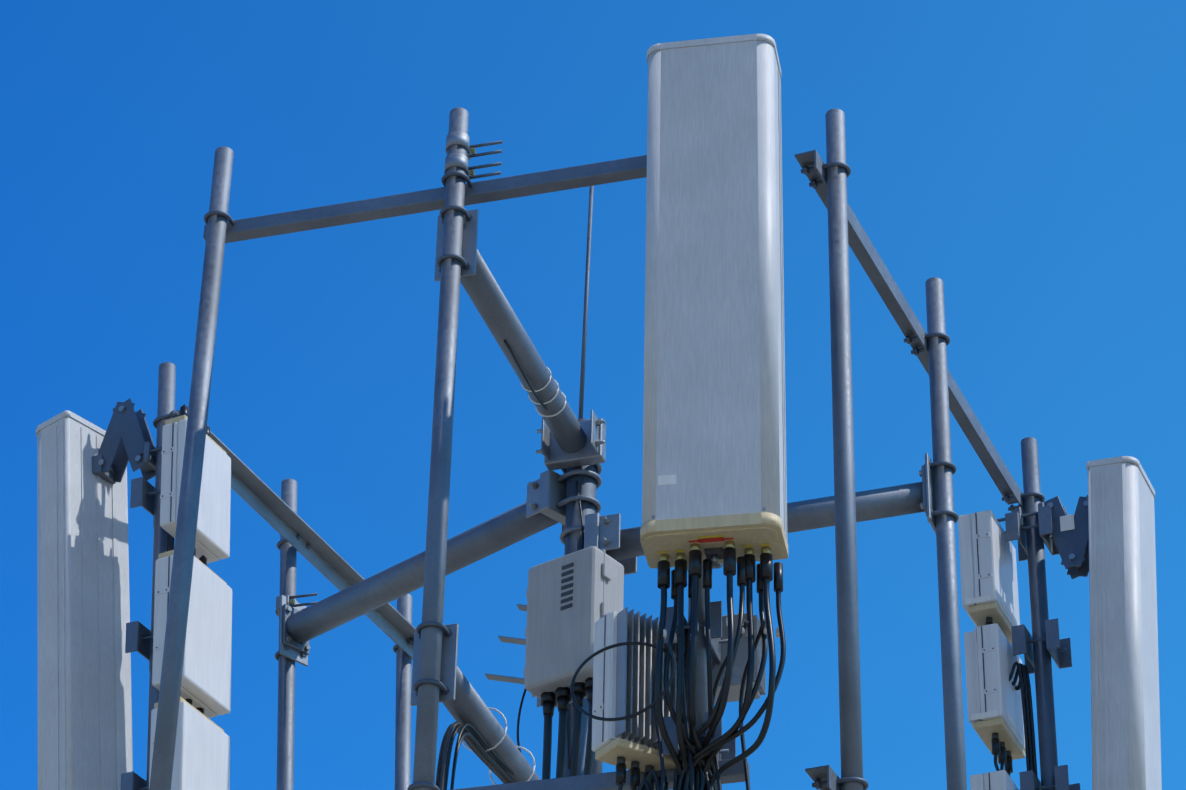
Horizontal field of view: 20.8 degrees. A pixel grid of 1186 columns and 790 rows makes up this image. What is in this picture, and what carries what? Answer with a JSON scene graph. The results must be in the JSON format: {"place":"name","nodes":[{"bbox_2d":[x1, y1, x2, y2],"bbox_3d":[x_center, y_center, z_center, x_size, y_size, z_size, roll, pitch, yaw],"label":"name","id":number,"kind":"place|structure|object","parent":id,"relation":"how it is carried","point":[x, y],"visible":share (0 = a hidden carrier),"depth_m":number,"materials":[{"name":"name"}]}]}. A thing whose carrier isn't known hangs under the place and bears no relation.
{"place":"outdoors","nodes":[
{"label":"outdoors","id":0,"kind":"place"},
{"bbox_2d":[0,0,1185,789],"label":"sky","id":1,"kind":"structure","parent":0,"point":[1027,158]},
{"bbox_2d":[146,107,1057,789],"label":"head frame","id":2,"kind":"object","parent":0,"point":[574,451],"visible":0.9,"depth_m":10.04,"materials":[{"name":"metal"}]},
{"bbox_2d":[36,410,132,789],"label":"antenna","id":3,"kind":"object","parent":2,"relation":"attached to","point":[84,693],"visible":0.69,"depth_m":10.77,"materials":[{"name":"plastic"}]},
{"bbox_2d":[92,399,161,483],"bbox_3d":[-1.520,0.145,11.124,0.447,0.304,0.114,-13,-35,21],"label":"mounting bracket","id":4,"kind":"object","parent":2,"relation":"attached to","point":[127,438],"visible":0.75,"depth_m":11.12,"materials":[{"name":"grey metal"}]},
{"bbox_2d":[149,692,229,789],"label":"remote radio unit","id":5,"kind":"object","parent":2,"relation":"attached to","point":[202,754],"visible":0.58,"depth_m":10.32,"materials":[{"name":"white metal"}]},
{"bbox_2d":[152,548,231,717],"bbox_3d":[-1.313,0.753,10.642,0.153,0.574,0.315,-13,-35,21],"label":"remote radio unit","id":6,"kind":"object","parent":2,"relation":"attached to","point":[206,681],"visible":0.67,"depth_m":10.57,"materials":[{"name":"white metal"}]},
{"bbox_2d":[160,406,230,563],"bbox_3d":[-1.340,0.286,10.940,0.124,0.503,0.313,-13,-35,21],"label":"remote radio unit","id":7,"kind":"object","parent":2,"relation":"attached to","point":[212,542],"visible":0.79,"depth_m":10.87,"materials":[{"name":"white metal"}]},
{"bbox_2d":[462,367,565,784],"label":"cable ties","id":8,"kind":"object","parent":2,"relation":"attached to","point":[498,711],"visible":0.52,"depth_m":9.61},
{"bbox_2d":[524,546,623,716],"bbox_3d":[-0.083,0.769,10.146,0.363,0.512,0.188,-21,-39,31],"label":"radio unit","id":9,"kind":"object","parent":2,"relation":"attached to","point":[573,598],"visible":0.88,"depth_m":10.07,"materials":[{"name":"metal"}]},
{"bbox_2d":[588,702,602,773],"bbox_3d":[0.009,0.970,10.102,0.048,0.990,0.048,2,-33,-1],"label":"box mount pipe","id":10,"kind":"object","parent":2,"relation":"attached to","point":[597,766],"visible":0.06,"depth_m":9.97,"materials":[{"name":"metal"}]},
{"bbox_2d":[120,477,1079,789],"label":"brackets","id":11,"kind":"object","parent":2,"relation":"attached to","point":[138,633],"visible":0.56,"depth_m":11.02,"materials":[{"name":"metal"}]},
{"bbox_2d":[958,510,1019,643],"bbox_3d":[1.387,0.678,11.294,0.126,0.461,0.308,-12,-35,20],"label":"remote radio unit","id":12,"kind":"object","parent":11,"relation":"attached to","point":[987,554],"visible":0.77,"depth_m":11.22,"materials":[{"name":"white metal"}]},
{"bbox_2d":[964,623,1024,773],"bbox_3d":[1.378,1.055,11.054,0.126,0.456,0.308,-12,-35,20],"label":"remote radio unit","id":13,"kind":"object","parent":11,"relation":"attached to","point":[990,659],"visible":0.88,"depth_m":10.97,"materials":[{"name":"white metal"}]},
{"bbox_2d":[970,770,1018,789],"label":"remote radio unit","id":14,"kind":"object","parent":11,"relation":"attached to","point":[999,780],"visible":1,"depth_m":10.74,"materials":[{"name":"white metal"}]},
{"bbox_2d":[166,340,1037,789],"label":"cables","id":15,"kind":"object","parent":2,"relation":"attached to","point":[696,772],"visible":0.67,"depth_m":8.57,"materials":[{"name":"black rubber"}]},
{"bbox_2d":[592,607,687,789],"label":"remote radio unit","id":16,"kind":"object","parent":2,"relation":"attached to","point":[623,680],"visible":0.62,"depth_m":8.66,"materials":[{"name":"metal"}]},
{"bbox_2d":[661,601,765,764],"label":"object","id":17,"kind":"object","parent":2,"relation":"attached to","point":[719,636],"visible":0.4,"depth_m":8.80,"materials":[{"name":"metal"}]},
{"bbox_2d":[640,34,787,588],"bbox_3d":[0.340,-0.256,9.123,0.383,1.772,0.198,-5,-33,9],"label":"antenna","id":18,"kind":"object","parent":2,"relation":"attached to","point":[714,423],"visible":0.98,"depth_m":9.00,"materials":[{"name":"plastic"}]},
{"bbox_2d":[485,474,1074,768],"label":"labels and fittings","id":19,"kind":"object","parent":2,"relation":"attached to","point":[1066,522],"visible":0.4,"depth_m":10.38,"materials":[{"name":"metal"}]},
{"bbox_2d":[997,495,1088,578],"bbox_3d":[1.600,0.509,11.322,0.425,0.298,0.114,-12,-35,20],"label":"antenna bracket","id":20,"kind":"object","parent":2,"relation":"attached to","point":[1072,545],"visible":0.67,"depth_m":11.26,"materials":[{"name":"grey metal"}]},
{"bbox_2d":[1086,456,1161,789],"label":"antenna","id":21,"kind":"object","parent":2,"relation":"attached to","point":[1125,726],"visible":1,"depth_m":10.90,"materials":[{"name":"plastic"}]},
{"bbox_2d":[687,564,722,570],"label":"antenna centre brackets","id":22,"kind":"object","parent":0,"point":[717,566],"visible":0.08,"depth_m":8.97,"materials":[{"name":"grey metal"}]}
]}

